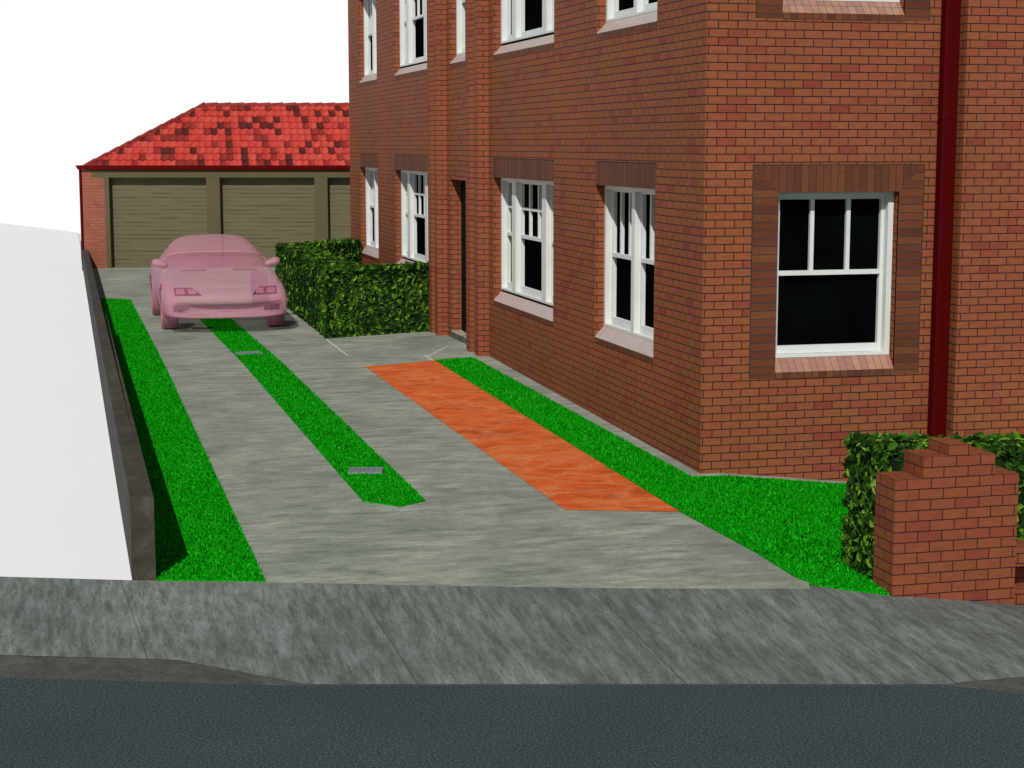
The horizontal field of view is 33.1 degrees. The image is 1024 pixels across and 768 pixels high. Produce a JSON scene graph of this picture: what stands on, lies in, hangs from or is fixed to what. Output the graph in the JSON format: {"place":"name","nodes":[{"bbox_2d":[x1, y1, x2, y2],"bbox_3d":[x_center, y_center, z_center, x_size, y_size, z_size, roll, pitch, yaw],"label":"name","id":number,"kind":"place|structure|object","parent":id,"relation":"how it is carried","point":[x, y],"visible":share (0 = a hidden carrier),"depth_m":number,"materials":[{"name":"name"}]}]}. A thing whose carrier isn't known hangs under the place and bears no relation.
{"place":"outdoors","nodes":[
{"label":"outdoors","id":0,"kind":"place"},
{"bbox_2d":[0,223,131,579],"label":"ground","id":1,"kind":"structure","parent":0,"point":[60,514],"depth_m":19.39,"materials":[{"name":"white"}]},
{"bbox_2d":[81,250,155,580],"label":"boundary wall","id":2,"kind":"structure","parent":1,"relation":"on","point":[135,496],"depth_m":14.80,"materials":[{"name":"concrete"}]},
{"bbox_2d":[75,102,350,270],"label":"garage block","id":3,"kind":"structure","parent":1,"relation":"on","point":[263,179],"depth_m":41.95,"materials":[{"name":"tile"}]},
{"bbox_2d":[111,178,207,266],"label":"roller door","id":4,"kind":"structure","parent":3,"relation":"in","point":[154,219],"depth_m":41.95,"materials":[{"name":"beige metal"}]},
{"bbox_2d":[221,178,314,266],"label":"roller door","id":5,"kind":"structure","parent":3,"relation":"in","point":[258,214],"depth_m":41.93,"materials":[{"name":"beige metal"}]},
{"bbox_2d":[328,178,350,240],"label":"roller door","id":6,"kind":"structure","parent":3,"relation":"in","point":[338,188],"depth_m":41.92,"materials":[{"name":"beige metal"}]},
{"bbox_2d":[1014,540,1023,604],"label":"wall","id":7,"kind":"structure","parent":1,"relation":"on","point":[1019,584],"depth_m":12.58,"materials":[{"name":"brick"}]},
{"bbox_2d":[0,0,348,233],"label":"sky","id":8,"kind":"structure","parent":0,"point":[80,80],"materials":[{"name":"white"}]},
{"bbox_2d":[195,312,425,506],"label":"grass","id":9,"kind":"structure","parent":0,"point":[340,444],"depth_m":18.94,"materials":[{"name":"green plant"}]},
{"bbox_2d":[235,351,262,354],"bbox_3d":[-3.769,-0.439,24.669,0.345,0.036,0.200,-4,9,-27],"label":"drain grate","id":10,"kind":"object","parent":9,"relation":"on","point":[248,352],"visible":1,"depth_m":24.63,"materials":[{"name":"metal"}]},
{"bbox_2d":[348,467,382,473],"bbox_3d":[-1.388,0.830,16.369,0.320,0.036,0.215,0,9,-1],"label":"drain grate","id":11,"kind":"object","parent":9,"relation":"on","point":[371,470],"visible":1,"depth_m":16.36,"materials":[{"name":"metal"}]},
{"bbox_2d":[93,267,845,588],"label":"driveway","id":12,"kind":"structure","parent":0,"point":[303,511],"depth_m":15.62,"materials":[{"name":"concrete"}]},
{"bbox_2d":[100,297,266,581],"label":"grass","id":13,"kind":"structure","parent":12,"relation":"on","point":[199,535],"depth_m":16.00,"materials":[{"name":"green plant"}]},
{"bbox_2d":[151,252,284,328],"bbox_3d":[-5.040,-1.791,29.323,2.147,1.426,4.393,-2,8,-14],"label":"parked car","id":14,"kind":"object","parent":12,"relation":"on","point":[268,300],"visible":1,"depth_m":28.88,"materials":[{"name":"pink metal"}]},
{"bbox_2d":[274,237,429,338],"bbox_3d":[-3.030,-1.835,30.958,2.064,1.202,8.752,-2,8,-14],"label":"hedge","id":15,"kind":"object","parent":12,"relation":"on","point":[334,288],"visible":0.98,"depth_m":27.35,"materials":[{"name":"green plant"}]},
{"bbox_2d":[327,340,446,359],"bbox_3d":[-1.979,-0.502,25.207,2.701,0.004,1.596,4,9,25],"label":"driveway seam","id":16,"kind":"object","parent":12,"relation":"on","point":[346,354],"visible":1,"depth_m":25.09,"materials":[{"name":"grey concrete"}]},
{"bbox_2d":[0,577,1023,683],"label":"footpath","id":17,"kind":"structure","parent":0,"point":[314,633],"depth_m":11.54,"materials":[{"name":"concrete"}]},
{"bbox_2d":[873,437,1018,604],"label":"gate pier","id":18,"kind":"structure","parent":17,"relation":"on","point":[946,509],"depth_m":12.28,"materials":[{"name":"brick"}]},
{"bbox_2d":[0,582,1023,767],"bbox_3d":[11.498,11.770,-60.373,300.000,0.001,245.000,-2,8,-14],"label":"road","id":19,"kind":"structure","parent":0,"point":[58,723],"depth_m":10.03,"materials":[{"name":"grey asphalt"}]},
{"bbox_2d":[0,655,1023,693],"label":"kerb","id":20,"kind":"structure","parent":19,"relation":"on","point":[108,669],"depth_m":10.86,"materials":[{"name":"concrete"}]},
{"bbox_2d":[367,360,679,511],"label":"path","id":21,"kind":"structure","parent":0,"point":[561,472],"depth_m":17.86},
{"bbox_2d":[435,357,888,595],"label":"grass","id":22,"kind":"structure","parent":0,"point":[791,527],"depth_m":15.43,"materials":[{"name":"green plant"}]},
{"bbox_2d":[348,0,1023,481],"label":"apartment building","id":23,"kind":"structure","parent":0,"point":[780,238],"depth_m":16.75,"materials":[{"name":"brick"}]},
{"bbox_2d":[359,0,376,85],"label":"window","id":24,"kind":"structure","parent":23,"relation":"in","point":[369,6],"depth_m":34.07,"materials":[{"name":"white paint"}]},
{"bbox_2d":[360,154,378,261],"bbox_3d":[-2.674,-3.474,33.721,0.253,2.034,2.013,-2,8,-14],"label":"window","id":25,"kind":"structure","parent":23,"relation":"in","point":[369,161],"depth_m":34.26,"materials":[{"name":"white paint"}]},
{"bbox_2d":[394,0,426,78],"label":"window","id":26,"kind":"structure","parent":23,"relation":"in","point":[412,13],"depth_m":29.81,"materials":[{"name":"white paint"}]},
{"bbox_2d":[395,155,427,263],"bbox_3d":[-1.599,-2.902,29.603,0.253,2.034,3.035,-2,8,-14],"label":"window","id":27,"kind":"structure","parent":23,"relation":"in","point":[414,169],"depth_m":30.22,"materials":[{"name":"white paint"}]},
{"bbox_2d":[450,0,464,67],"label":"window","id":28,"kind":"structure","parent":23,"relation":"in","point":[459,60],"depth_m":26.18,"materials":[{"name":"white paint"}]},
{"bbox_2d":[461,180,465,330],"bbox_3d":[-0.562,-1.901,26.004,0.098,2.328,1.541,-2,8,-14],"label":"door","id":29,"kind":"structure","parent":23,"relation":"in","point":[463,183],"depth_m":26.53,"materials":[{"name":"black paint"}]},
{"bbox_2d":[493,158,553,325],"bbox_3d":[0.245,-1.920,22.536,0.253,2.034,3.035,-2,8,-14],"label":"window","id":30,"kind":"structure","parent":23,"relation":"in","point":[527,185],"depth_m":22.84,"materials":[{"name":"white paint"}]},
{"bbox_2d":[493,0,553,59],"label":"window","id":31,"kind":"structure","parent":23,"relation":"in","point":[527,26],"depth_m":22.59,"materials":[{"name":"white paint"}]},
{"bbox_2d":[595,161,654,363],"bbox_3d":[1.309,-1.353,18.455,0.253,2.034,2.015,-2,8,-14],"label":"window","id":32,"kind":"structure","parent":23,"relation":"in","point":[629,218],"depth_m":18.54,"materials":[{"name":"white paint"}]},
{"bbox_2d":[597,0,656,38],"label":"window","id":33,"kind":"structure","parent":23,"relation":"in","point":[622,16],"depth_m":18.27,"materials":[{"name":"white paint"}]},
{"bbox_2d":[749,164,924,378],"bbox_3d":[3.078,-1.093,16.587,1.771,2.033,0.253,-2,8,-14],"label":"window","id":34,"kind":"structure","parent":23,"relation":"in","point":[822,234],"depth_m":16.63,"materials":[{"name":"brown brick"}]},
{"bbox_2d":[756,0,929,20],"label":"window","id":35,"kind":"structure","parent":23,"relation":"in","point":[854,10],"depth_m":16.17,"materials":[{"name":"brick"}]},
{"bbox_2d":[839,430,1023,578],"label":"hedge","id":36,"kind":"object","parent":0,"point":[868,457],"visible":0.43,"depth_m":12.73,"materials":[{"name":"green plant"}]}
]}

